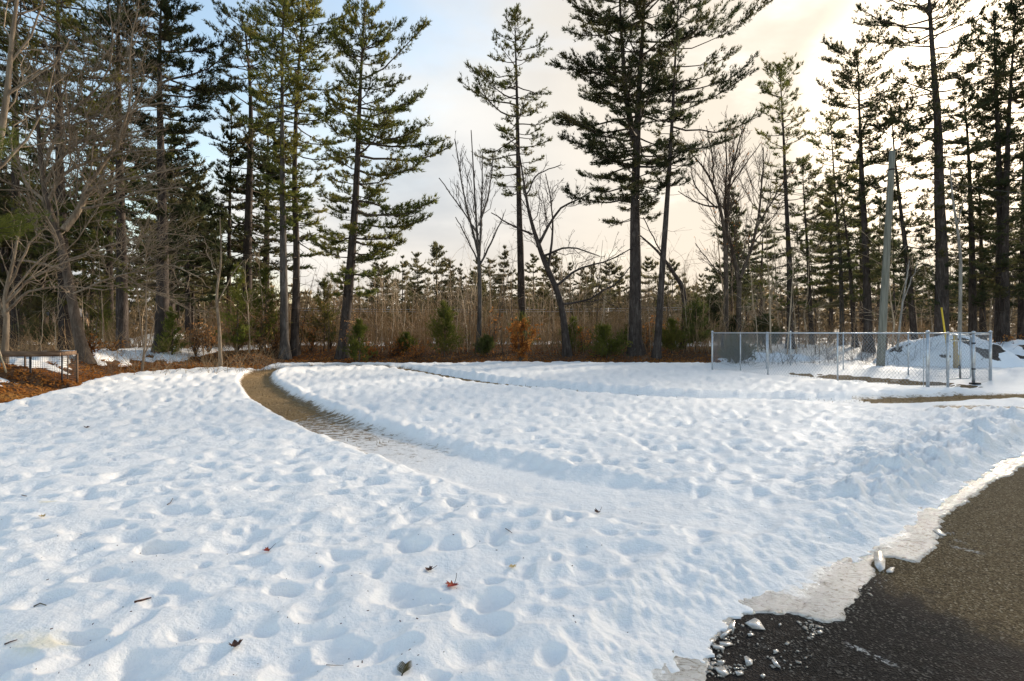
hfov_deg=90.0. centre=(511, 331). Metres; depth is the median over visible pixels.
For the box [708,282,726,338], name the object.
bare sapling
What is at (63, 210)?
pine tree
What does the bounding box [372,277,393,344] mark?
bare sapling
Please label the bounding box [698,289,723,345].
bare sapling
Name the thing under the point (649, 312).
bare sapling
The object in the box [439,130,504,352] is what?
bare tree
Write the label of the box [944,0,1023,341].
pine tree
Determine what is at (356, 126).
pine tree
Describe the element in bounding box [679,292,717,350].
young pine
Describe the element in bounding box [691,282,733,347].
young pine
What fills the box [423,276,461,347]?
bare sapling
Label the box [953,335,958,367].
wooden post
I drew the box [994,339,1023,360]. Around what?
snow mound
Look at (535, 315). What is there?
bare sapling
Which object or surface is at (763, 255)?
pine tree
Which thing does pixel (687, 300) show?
pine tree
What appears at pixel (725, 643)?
ice shard
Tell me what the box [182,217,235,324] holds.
pine tree
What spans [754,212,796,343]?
bare sapling
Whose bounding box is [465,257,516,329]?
pine tree
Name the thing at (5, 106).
bare tree
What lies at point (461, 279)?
pine tree
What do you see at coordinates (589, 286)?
pine tree
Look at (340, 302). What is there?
leafy shrub
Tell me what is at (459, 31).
sky
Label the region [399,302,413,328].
pine tree
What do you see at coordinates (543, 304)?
bare sapling
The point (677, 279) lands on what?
bare tree
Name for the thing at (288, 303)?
bare sapling
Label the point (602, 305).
bare sapling
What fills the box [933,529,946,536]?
ice shard
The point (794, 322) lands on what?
bare sapling
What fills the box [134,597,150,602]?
twig
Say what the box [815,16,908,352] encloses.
pine tree
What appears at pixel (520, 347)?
leafy shrub
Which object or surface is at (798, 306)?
bare sapling
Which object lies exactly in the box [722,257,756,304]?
pine tree
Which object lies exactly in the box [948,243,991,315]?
bare sapling
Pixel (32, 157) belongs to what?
pine tree
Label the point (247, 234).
pine tree
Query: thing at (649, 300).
pine tree
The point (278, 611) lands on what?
bark crumbs
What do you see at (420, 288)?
pine tree
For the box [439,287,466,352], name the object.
bare sapling
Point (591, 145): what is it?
pine tree
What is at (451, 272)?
pine tree
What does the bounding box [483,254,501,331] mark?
bare sapling
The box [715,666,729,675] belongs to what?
ice shard
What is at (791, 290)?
bare sapling
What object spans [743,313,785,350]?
young pine
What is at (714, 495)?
snow field
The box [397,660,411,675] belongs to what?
leaf
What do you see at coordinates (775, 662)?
ice shard
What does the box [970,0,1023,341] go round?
pine tree
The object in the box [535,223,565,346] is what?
bare sapling
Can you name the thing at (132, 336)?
brush thicket
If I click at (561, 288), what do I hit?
bare sapling
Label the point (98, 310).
bare sapling
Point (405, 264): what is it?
pine tree
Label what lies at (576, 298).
pine tree
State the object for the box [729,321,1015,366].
brush twigs
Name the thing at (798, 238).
pine tree
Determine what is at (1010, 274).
pine tree
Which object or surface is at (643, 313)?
bare sapling
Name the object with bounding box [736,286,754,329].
bare sapling
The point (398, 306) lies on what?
bare sapling
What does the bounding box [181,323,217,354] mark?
leafy shrub
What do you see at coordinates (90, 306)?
bare sapling
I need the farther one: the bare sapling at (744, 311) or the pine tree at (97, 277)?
the pine tree at (97, 277)
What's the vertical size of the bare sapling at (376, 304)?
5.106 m
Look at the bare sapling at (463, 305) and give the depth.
29.60 m
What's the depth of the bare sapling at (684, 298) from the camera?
30.02 m
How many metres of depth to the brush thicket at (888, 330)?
33.74 m
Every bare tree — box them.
[0,0,79,168]
[0,0,217,363]
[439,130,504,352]
[491,146,642,356]
[640,217,686,348]
[673,106,802,349]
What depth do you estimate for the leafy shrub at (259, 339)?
26.90 m
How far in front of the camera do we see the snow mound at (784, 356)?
26.18 m
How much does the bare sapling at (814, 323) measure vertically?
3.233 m
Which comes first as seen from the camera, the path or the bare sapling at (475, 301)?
the path
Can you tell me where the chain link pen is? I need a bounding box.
[711,330,992,387]
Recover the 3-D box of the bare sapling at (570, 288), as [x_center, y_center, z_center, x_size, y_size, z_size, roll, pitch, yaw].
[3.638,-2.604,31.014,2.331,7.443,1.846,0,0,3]
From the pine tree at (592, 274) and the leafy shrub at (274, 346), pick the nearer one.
the leafy shrub at (274, 346)
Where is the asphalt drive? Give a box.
[706,467,1023,680]
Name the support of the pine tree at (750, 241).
on the ground at (884, 380)
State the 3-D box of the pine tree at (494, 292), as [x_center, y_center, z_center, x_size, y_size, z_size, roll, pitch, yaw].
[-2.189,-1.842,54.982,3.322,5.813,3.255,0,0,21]
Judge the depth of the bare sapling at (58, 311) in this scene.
25.97 m
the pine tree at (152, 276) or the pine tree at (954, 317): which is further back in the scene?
the pine tree at (954, 317)
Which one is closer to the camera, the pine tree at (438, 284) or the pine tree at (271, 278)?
the pine tree at (271, 278)
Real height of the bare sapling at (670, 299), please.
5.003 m
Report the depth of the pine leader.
28.44 m
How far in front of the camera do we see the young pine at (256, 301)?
27.46 m
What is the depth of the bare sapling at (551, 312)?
35.74 m
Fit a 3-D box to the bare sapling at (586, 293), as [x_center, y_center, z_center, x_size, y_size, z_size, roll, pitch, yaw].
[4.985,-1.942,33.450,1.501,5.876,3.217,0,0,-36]
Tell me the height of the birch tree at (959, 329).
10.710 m
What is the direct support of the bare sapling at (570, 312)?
on the ground at (884, 380)
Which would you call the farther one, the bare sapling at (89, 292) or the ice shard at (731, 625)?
the bare sapling at (89, 292)
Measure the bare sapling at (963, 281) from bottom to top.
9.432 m
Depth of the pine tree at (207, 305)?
54.03 m
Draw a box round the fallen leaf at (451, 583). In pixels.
[446,573,458,586]
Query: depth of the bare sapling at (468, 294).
35.85 m
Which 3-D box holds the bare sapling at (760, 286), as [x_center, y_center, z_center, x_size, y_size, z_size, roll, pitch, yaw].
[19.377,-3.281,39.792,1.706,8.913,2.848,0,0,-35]
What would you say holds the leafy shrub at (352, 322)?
on the snow field
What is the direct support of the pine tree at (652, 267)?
on the ground at (884, 380)
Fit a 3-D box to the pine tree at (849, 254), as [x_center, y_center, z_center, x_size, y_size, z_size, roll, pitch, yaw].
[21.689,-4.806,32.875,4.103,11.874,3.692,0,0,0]
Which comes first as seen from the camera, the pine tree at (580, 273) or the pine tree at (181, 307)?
the pine tree at (181, 307)
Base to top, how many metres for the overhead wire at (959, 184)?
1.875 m
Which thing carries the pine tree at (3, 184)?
on the ground at (884, 380)
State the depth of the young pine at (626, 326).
31.28 m
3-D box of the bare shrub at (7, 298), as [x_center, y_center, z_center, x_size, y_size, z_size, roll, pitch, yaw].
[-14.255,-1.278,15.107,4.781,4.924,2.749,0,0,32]
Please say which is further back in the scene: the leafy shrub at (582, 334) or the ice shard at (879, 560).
the leafy shrub at (582, 334)
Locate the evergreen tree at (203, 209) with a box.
[128,199,250,346]
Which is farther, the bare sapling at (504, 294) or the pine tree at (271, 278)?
the pine tree at (271, 278)
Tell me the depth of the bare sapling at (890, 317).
31.11 m
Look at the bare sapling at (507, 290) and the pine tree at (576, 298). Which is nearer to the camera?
the bare sapling at (507, 290)
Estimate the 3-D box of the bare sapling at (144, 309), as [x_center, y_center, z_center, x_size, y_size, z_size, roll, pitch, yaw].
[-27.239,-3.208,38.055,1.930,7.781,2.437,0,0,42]
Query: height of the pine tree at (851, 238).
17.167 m
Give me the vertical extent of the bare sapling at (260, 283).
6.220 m
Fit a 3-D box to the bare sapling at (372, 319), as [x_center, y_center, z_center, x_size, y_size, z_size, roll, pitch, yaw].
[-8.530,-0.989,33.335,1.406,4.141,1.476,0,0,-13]
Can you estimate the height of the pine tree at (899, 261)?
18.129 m
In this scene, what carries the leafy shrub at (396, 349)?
on the ground at (884, 380)
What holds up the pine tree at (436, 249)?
on the ground at (884, 380)
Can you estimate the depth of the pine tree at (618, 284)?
67.73 m
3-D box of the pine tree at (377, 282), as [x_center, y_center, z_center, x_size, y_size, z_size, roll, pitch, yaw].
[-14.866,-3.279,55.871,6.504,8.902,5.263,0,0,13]
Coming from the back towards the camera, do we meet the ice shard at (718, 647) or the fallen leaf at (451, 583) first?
the fallen leaf at (451, 583)
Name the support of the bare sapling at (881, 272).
on the ground at (884, 380)
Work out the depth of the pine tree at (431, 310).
51.51 m
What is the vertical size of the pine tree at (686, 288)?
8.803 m
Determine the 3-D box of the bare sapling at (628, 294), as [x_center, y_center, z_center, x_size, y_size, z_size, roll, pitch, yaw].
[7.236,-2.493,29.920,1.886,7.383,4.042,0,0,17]
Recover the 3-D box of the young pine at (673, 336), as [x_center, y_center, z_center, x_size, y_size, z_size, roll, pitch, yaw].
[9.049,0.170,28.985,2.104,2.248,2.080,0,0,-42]
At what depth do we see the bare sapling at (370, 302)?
34.78 m
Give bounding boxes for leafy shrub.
[86,333,104,355]
[98,338,130,350]
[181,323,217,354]
[191,319,225,351]
[221,317,254,350]
[243,309,276,350]
[260,314,279,353]
[299,314,325,350]
[307,261,358,348]
[335,308,367,361]
[360,341,388,357]
[382,335,409,355]
[404,339,431,357]
[467,307,503,346]
[503,317,542,360]
[574,325,594,349]
[642,315,654,348]
[995,328,1023,343]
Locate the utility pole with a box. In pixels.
[876,150,894,365]
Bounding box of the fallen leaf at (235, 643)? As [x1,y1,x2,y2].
[227,639,242,646]
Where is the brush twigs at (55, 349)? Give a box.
[0,320,291,376]
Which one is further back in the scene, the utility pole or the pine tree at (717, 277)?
the pine tree at (717, 277)
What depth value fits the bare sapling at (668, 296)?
35.07 m
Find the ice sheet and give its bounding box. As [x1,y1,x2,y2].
[651,453,1023,680]
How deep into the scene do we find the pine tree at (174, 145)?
39.85 m
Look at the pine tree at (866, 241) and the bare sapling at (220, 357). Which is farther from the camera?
the pine tree at (866, 241)
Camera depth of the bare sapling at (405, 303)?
29.45 m
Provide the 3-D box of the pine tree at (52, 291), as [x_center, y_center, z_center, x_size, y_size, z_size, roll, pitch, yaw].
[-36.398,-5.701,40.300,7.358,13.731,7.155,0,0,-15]
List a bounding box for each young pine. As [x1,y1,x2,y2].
[12,286,57,349]
[81,282,115,347]
[153,306,192,354]
[212,262,264,353]
[245,266,292,351]
[299,277,340,350]
[338,318,377,361]
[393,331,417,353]
[425,300,469,357]
[472,333,497,355]
[507,310,540,345]
[557,315,588,351]
[577,321,632,358]
[622,322,643,343]
[653,317,690,352]
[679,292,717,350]
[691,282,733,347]
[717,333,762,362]
[720,313,752,340]
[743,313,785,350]
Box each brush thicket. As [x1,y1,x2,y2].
[0,294,267,354]
[196,264,759,355]
[720,300,1016,353]
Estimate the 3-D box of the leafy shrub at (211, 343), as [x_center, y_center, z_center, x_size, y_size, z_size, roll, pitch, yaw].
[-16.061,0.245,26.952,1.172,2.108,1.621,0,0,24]
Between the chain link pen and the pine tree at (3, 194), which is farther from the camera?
the pine tree at (3, 194)
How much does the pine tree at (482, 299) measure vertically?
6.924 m
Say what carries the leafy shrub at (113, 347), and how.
on the snow field
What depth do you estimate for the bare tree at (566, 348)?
28.89 m
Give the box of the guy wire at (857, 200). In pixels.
[826,173,887,225]
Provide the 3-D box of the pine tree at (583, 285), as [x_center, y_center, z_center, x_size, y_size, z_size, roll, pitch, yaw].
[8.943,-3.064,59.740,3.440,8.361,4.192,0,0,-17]
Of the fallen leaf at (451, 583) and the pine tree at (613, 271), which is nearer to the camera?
the fallen leaf at (451, 583)
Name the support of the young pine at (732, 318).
on the ground at (884, 380)
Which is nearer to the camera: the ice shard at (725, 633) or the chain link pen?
the ice shard at (725, 633)
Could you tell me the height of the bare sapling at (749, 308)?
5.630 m
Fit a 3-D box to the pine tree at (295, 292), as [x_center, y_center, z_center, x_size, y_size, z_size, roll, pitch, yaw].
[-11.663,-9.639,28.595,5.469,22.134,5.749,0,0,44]
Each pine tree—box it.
[0,0,103,349]
[0,0,175,349]
[0,163,55,337]
[0,180,45,345]
[1,167,76,328]
[4,134,85,345]
[22,176,115,340]
[26,199,57,331]
[33,0,180,348]
[38,178,87,322]
[40,103,145,341]
[55,147,148,330]
[70,209,115,329]
[80,234,155,306]
[84,163,238,342]
[91,0,247,352]
[130,148,215,279]
[133,113,225,325]
[145,241,212,331]
[151,272,210,315]
[152,152,231,328]
[181,251,215,333]
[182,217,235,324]
[189,0,293,344]
[189,83,261,344]
[196,238,238,316]
[210,111,322,318]
[231,0,332,359]
[233,219,270,303]
[239,248,289,317]
[243,0,354,356]
[310,0,454,359]
[351,262,403,324]
[360,260,401,329]
[375,277,399,325]
[385,255,414,318]
[395,281,433,333]
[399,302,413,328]
[401,251,435,308]
[403,241,466,308]
[421,277,438,317]
[426,298,437,327]
[432,259,467,321]
[432,282,445,319]
[437,284,461,322]
[454,263,473,313]
[456,259,497,326]
[457,3,556,334]
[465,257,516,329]
[465,267,487,300]
[471,281,495,316]
[483,289,505,323]
[492,245,517,319]
[507,272,528,315]
[515,253,549,317]
[525,287,558,325]
[526,252,572,310]
[526,269,551,327]
[545,0,715,355]
[559,293,576,320]
[563,262,579,316]
[567,287,590,326]
[568,268,595,320]
[575,287,597,324]
[576,285,605,321]
[577,270,597,317]
[587,261,602,310]
[591,261,641,336]
[593,291,613,324]
[606,267,627,327]
[625,0,772,358]
[626,255,673,318]
[642,296,651,320]
[653,282,673,321]
[664,259,681,313]
[675,273,693,318]
[677,290,693,316]
[689,273,708,318]
[699,278,721,312]
[702,187,766,311]
[709,222,755,313]
[720,224,771,339]
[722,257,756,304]
[733,209,784,314]
[750,52,823,348]
[773,154,845,344]
[793,178,859,339]
[802,108,876,345]
[804,195,857,336]
[813,168,879,346]
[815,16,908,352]
[832,148,898,335]
[845,91,952,345]
[851,0,1007,336]
[858,188,901,338]
[872,245,956,337]
[880,187,916,324]
[889,263,923,335]
[922,76,1023,335]
[923,259,967,320]
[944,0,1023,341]
[945,158,1020,339]
[948,207,1016,337]
[962,234,1019,304]
[970,0,1023,339]
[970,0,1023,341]
[985,229,1019,307]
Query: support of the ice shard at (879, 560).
on the asphalt drive
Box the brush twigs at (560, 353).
[413,329,714,362]
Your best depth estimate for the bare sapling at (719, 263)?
34.73 m
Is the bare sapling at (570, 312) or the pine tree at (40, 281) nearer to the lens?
the bare sapling at (570, 312)
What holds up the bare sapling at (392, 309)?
on the ground at (884, 380)
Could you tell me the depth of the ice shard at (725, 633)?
2.76 m
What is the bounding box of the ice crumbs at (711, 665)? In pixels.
[705,524,968,677]
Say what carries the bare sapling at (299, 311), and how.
on the ground at (884, 380)
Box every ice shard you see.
[712,644,724,649]
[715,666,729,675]
[719,641,732,646]
[720,628,731,639]
[727,620,734,632]
[734,670,743,675]
[744,656,752,666]
[745,618,764,629]
[771,658,780,668]
[874,551,885,571]
[886,567,894,572]
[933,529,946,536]
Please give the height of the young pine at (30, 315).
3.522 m
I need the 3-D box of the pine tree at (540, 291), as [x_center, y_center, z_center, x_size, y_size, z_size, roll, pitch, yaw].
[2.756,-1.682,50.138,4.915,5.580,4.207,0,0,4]
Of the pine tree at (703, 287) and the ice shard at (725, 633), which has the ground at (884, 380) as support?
the pine tree at (703, 287)
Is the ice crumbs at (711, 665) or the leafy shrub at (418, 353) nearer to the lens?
the ice crumbs at (711, 665)
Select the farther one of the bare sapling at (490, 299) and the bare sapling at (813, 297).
the bare sapling at (813, 297)
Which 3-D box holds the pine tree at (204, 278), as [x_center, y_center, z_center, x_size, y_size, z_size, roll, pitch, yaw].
[-23.144,-5.148,34.945,9.505,12.564,7.724,0,0,-38]
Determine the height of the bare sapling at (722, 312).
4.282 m
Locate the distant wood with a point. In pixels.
(847, 316)
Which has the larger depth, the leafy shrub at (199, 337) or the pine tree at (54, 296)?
the pine tree at (54, 296)
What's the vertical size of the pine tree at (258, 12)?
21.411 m
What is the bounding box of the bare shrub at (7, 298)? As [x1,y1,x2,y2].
[0,201,118,363]
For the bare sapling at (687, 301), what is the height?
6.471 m
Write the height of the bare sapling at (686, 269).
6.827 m
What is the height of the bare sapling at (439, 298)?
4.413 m
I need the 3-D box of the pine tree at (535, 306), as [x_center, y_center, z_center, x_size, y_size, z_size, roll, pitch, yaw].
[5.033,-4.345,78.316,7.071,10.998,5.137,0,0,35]
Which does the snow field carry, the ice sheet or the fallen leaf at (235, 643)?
the fallen leaf at (235, 643)
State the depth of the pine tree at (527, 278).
71.92 m
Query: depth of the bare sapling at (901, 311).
24.45 m
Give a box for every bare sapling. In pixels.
[1,237,32,349]
[15,277,54,350]
[22,263,38,349]
[43,270,74,350]
[68,228,115,346]
[72,265,108,330]
[78,272,107,347]
[84,244,107,320]
[85,275,112,346]
[91,280,114,344]
[128,258,149,313]
[128,290,152,330]
[129,269,156,370]
[196,261,211,343]
[204,217,245,366]
[235,287,258,350]
[236,233,268,352]
[245,242,270,352]
[251,258,277,351]
[262,268,292,333]
[288,259,309,339]
[300,270,315,347]
[312,263,334,352]
[352,261,363,323]
[356,276,391,342]
[365,279,375,340]
[370,271,401,351]
[370,288,390,344]
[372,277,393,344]
[375,280,393,336]
[375,282,404,345]
[382,275,406,324]
[386,273,396,351]
[392,264,424,330]
[403,282,426,343]
[407,274,437,319]
[407,283,424,333]
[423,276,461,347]
[429,278,445,319]
[431,284,443,336]
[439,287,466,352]
[443,233,471,309]
[449,281,460,346]
[452,269,488,347]
[453,258,470,344]
[456,246,474,351]
[456,274,476,346]
[460,229,485,347]
[461,269,476,348]
[464,256,482,322]
[474,265,507,334]
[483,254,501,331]
[486,284,508,353]
[488,239,524,346]
[492,252,517,338]
[495,246,527,319]
[503,247,521,345]
[522,285,541,347]
[525,282,534,330]
[528,271,558,341]
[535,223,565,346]
[543,281,554,343]
[544,271,557,343]
[550,253,576,308]
[553,256,577,326]
[555,230,587,342]
[563,282,584,347]
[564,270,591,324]
[575,236,598,315]
[577,261,606,329]
[592,243,605,346]
[594,273,615,342]
[600,253,616,348]
[617,225,650,342]
[641,272,653,335]
[643,274,655,351]
[645,290,656,320]
[648,278,679,315]
[655,245,676,323]
[664,249,693,345]
[668,239,693,322]
[675,264,692,350]
[677,251,704,293]
[686,153,748,295]
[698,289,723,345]
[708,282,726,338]
[710,284,729,347]
[717,249,771,317]
[719,273,743,329]
[725,199,811,352]
[725,261,758,351]
[729,282,747,318]
[732,219,762,342]
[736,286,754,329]
[742,252,778,341]
[745,235,770,319]
[746,257,779,315]
[748,275,783,334]
[753,234,805,312]
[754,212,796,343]
[762,216,806,325]
[769,240,807,343]
[771,236,809,353]
[773,256,782,341]
[777,283,805,353]
[788,201,845,347]
[792,250,805,346]
[803,241,819,339]
[805,304,820,350]
[806,305,824,353]
[812,262,833,330]
[843,228,876,323]
[843,293,862,347]
[855,198,920,346]
[856,221,898,323]
[865,301,887,353]
[871,261,902,336]
[875,271,901,349]
[896,260,919,348]
[898,243,927,320]
[908,191,956,336]
[916,262,934,327]
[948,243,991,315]
[952,243,967,313]
[968,210,1009,329]
[990,230,1018,319]
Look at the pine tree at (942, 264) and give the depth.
27.34 m
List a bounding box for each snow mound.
[718,352,826,361]
[872,335,1023,367]
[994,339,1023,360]
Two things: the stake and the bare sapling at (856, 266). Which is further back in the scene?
the bare sapling at (856, 266)
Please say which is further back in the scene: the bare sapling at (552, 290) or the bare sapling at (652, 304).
the bare sapling at (652, 304)
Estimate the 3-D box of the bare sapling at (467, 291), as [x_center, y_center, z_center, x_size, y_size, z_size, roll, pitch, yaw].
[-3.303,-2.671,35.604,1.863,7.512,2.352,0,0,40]
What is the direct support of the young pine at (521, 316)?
on the ground at (884, 380)
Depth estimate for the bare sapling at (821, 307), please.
39.95 m
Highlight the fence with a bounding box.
[0,351,77,382]
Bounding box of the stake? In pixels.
[0,352,6,372]
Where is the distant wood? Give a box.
[25,278,1017,337]
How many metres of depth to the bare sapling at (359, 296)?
38.85 m
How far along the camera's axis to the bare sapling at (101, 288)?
27.31 m
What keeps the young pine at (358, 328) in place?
on the ground at (884, 380)
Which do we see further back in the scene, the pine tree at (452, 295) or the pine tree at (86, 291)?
the pine tree at (452, 295)
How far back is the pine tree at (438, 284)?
57.88 m
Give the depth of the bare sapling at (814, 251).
32.06 m
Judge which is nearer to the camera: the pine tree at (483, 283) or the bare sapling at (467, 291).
the bare sapling at (467, 291)
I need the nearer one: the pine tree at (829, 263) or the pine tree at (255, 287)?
the pine tree at (255, 287)
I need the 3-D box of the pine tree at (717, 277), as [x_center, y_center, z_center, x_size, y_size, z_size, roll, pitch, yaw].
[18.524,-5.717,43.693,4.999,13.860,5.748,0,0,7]
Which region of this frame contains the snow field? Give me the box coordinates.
[0,333,1023,680]
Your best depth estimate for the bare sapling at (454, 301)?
33.58 m
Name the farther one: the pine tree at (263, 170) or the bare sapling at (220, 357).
the pine tree at (263, 170)
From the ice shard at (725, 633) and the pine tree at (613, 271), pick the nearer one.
the ice shard at (725, 633)
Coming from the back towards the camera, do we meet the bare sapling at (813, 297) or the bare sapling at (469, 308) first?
the bare sapling at (813, 297)
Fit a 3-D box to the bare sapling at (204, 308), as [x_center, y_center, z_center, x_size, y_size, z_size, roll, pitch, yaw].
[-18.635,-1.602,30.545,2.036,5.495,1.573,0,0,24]
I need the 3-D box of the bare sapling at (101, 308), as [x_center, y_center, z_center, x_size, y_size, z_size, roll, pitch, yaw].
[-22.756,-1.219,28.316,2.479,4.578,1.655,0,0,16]
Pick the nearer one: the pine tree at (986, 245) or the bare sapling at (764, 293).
the bare sapling at (764, 293)
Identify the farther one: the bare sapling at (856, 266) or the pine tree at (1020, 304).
the bare sapling at (856, 266)
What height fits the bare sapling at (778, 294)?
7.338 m
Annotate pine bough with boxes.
[0,122,29,163]
[0,207,63,244]
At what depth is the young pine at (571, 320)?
29.90 m
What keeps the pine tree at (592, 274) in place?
on the ground at (884, 380)
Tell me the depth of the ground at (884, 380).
27.27 m
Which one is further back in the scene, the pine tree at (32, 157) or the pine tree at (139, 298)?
the pine tree at (139, 298)
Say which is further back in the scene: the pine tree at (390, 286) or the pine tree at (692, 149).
the pine tree at (390, 286)
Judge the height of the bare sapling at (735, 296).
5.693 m
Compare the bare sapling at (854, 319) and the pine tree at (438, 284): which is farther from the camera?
the pine tree at (438, 284)
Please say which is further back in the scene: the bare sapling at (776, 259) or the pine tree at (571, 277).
the pine tree at (571, 277)
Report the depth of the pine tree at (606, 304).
59.64 m
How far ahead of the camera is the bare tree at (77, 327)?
19.58 m
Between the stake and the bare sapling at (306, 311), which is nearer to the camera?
the stake
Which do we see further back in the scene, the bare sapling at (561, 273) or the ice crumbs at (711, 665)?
the bare sapling at (561, 273)
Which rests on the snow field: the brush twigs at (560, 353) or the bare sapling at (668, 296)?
the brush twigs at (560, 353)
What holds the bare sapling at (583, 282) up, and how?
on the ground at (884, 380)
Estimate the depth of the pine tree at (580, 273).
69.73 m
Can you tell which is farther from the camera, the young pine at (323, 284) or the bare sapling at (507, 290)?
the bare sapling at (507, 290)
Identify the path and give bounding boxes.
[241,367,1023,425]
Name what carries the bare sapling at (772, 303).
on the ground at (884, 380)
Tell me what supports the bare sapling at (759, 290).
on the ground at (884, 380)
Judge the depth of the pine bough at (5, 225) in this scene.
10.92 m
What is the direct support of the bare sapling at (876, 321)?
on the ground at (884, 380)
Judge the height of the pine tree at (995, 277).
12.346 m
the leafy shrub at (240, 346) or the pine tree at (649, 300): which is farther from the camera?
the pine tree at (649, 300)
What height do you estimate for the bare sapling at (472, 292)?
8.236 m
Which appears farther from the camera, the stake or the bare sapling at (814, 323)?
the bare sapling at (814, 323)
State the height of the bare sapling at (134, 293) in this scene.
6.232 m
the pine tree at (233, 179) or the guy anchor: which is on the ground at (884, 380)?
the pine tree at (233, 179)
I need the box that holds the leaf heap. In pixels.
[0,362,82,388]
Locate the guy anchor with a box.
[925,245,945,342]
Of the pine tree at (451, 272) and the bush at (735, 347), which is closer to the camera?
the bush at (735, 347)
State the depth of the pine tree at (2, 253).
33.22 m
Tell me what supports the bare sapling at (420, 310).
on the ground at (884, 380)
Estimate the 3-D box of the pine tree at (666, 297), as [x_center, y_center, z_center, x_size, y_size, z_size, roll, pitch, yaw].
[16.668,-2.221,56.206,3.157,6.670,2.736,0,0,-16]
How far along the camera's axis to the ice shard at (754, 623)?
2.85 m
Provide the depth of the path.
12.56 m
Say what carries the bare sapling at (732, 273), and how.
on the ground at (884, 380)
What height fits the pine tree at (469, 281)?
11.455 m
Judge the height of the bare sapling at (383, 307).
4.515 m
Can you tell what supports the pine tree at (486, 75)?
on the ground at (884, 380)
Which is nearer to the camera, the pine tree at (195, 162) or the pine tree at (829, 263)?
the pine tree at (195, 162)
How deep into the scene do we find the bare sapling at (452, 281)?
34.90 m
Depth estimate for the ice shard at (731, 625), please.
2.82 m
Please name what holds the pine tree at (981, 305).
on the ground at (884, 380)
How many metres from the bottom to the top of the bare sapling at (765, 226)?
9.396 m
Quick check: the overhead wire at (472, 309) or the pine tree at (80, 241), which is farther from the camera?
the overhead wire at (472, 309)
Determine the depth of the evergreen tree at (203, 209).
29.85 m
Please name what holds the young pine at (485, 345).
on the ground at (884, 380)
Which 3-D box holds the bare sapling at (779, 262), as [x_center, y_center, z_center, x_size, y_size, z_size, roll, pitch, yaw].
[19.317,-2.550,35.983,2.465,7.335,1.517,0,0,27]
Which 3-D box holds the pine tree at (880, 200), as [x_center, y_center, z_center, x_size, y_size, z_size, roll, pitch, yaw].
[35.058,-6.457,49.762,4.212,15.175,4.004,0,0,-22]
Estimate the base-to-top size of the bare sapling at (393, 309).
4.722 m
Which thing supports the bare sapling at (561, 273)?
on the ground at (884, 380)
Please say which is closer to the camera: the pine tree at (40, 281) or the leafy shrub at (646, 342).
the leafy shrub at (646, 342)
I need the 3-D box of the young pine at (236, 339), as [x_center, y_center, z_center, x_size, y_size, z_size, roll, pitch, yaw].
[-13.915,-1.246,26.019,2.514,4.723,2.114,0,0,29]
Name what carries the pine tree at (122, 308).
on the ground at (884, 380)
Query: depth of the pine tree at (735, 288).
49.01 m
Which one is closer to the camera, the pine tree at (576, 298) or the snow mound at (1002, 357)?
the snow mound at (1002, 357)
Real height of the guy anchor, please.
4.985 m
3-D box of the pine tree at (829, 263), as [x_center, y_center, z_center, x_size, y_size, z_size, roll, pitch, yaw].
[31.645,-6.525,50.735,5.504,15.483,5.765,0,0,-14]
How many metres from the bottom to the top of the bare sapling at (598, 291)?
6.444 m
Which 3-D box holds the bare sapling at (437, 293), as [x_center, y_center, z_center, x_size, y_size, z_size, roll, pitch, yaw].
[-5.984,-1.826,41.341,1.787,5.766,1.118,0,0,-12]
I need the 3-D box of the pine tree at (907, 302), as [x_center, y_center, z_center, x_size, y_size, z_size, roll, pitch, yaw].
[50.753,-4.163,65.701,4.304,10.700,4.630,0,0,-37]
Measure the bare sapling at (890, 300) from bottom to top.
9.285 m
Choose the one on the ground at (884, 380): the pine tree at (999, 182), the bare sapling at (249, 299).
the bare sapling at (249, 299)
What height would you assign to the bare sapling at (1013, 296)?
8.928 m
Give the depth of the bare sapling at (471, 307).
31.23 m
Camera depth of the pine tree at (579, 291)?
37.09 m
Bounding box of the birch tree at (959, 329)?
[945,160,966,331]
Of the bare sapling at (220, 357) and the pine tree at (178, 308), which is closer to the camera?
the bare sapling at (220, 357)
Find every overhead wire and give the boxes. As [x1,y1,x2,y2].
[300,307,691,309]
[897,171,1023,193]
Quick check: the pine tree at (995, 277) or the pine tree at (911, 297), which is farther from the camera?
the pine tree at (995, 277)
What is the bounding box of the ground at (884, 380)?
[0,332,1010,402]
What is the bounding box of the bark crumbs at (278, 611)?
[10,441,629,674]
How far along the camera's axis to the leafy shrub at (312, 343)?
29.84 m
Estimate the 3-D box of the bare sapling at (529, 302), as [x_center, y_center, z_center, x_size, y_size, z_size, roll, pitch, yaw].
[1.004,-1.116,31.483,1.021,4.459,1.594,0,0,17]
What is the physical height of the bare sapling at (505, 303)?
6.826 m
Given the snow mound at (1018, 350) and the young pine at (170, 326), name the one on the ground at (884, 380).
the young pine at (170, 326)
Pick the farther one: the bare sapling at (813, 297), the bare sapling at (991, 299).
the bare sapling at (813, 297)
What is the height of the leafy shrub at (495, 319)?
3.017 m
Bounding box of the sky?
[0,0,1023,331]
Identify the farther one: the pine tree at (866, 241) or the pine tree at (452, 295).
the pine tree at (452, 295)
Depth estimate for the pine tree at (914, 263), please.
60.32 m
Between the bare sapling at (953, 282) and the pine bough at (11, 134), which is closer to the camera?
the pine bough at (11, 134)
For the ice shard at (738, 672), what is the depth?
2.45 m

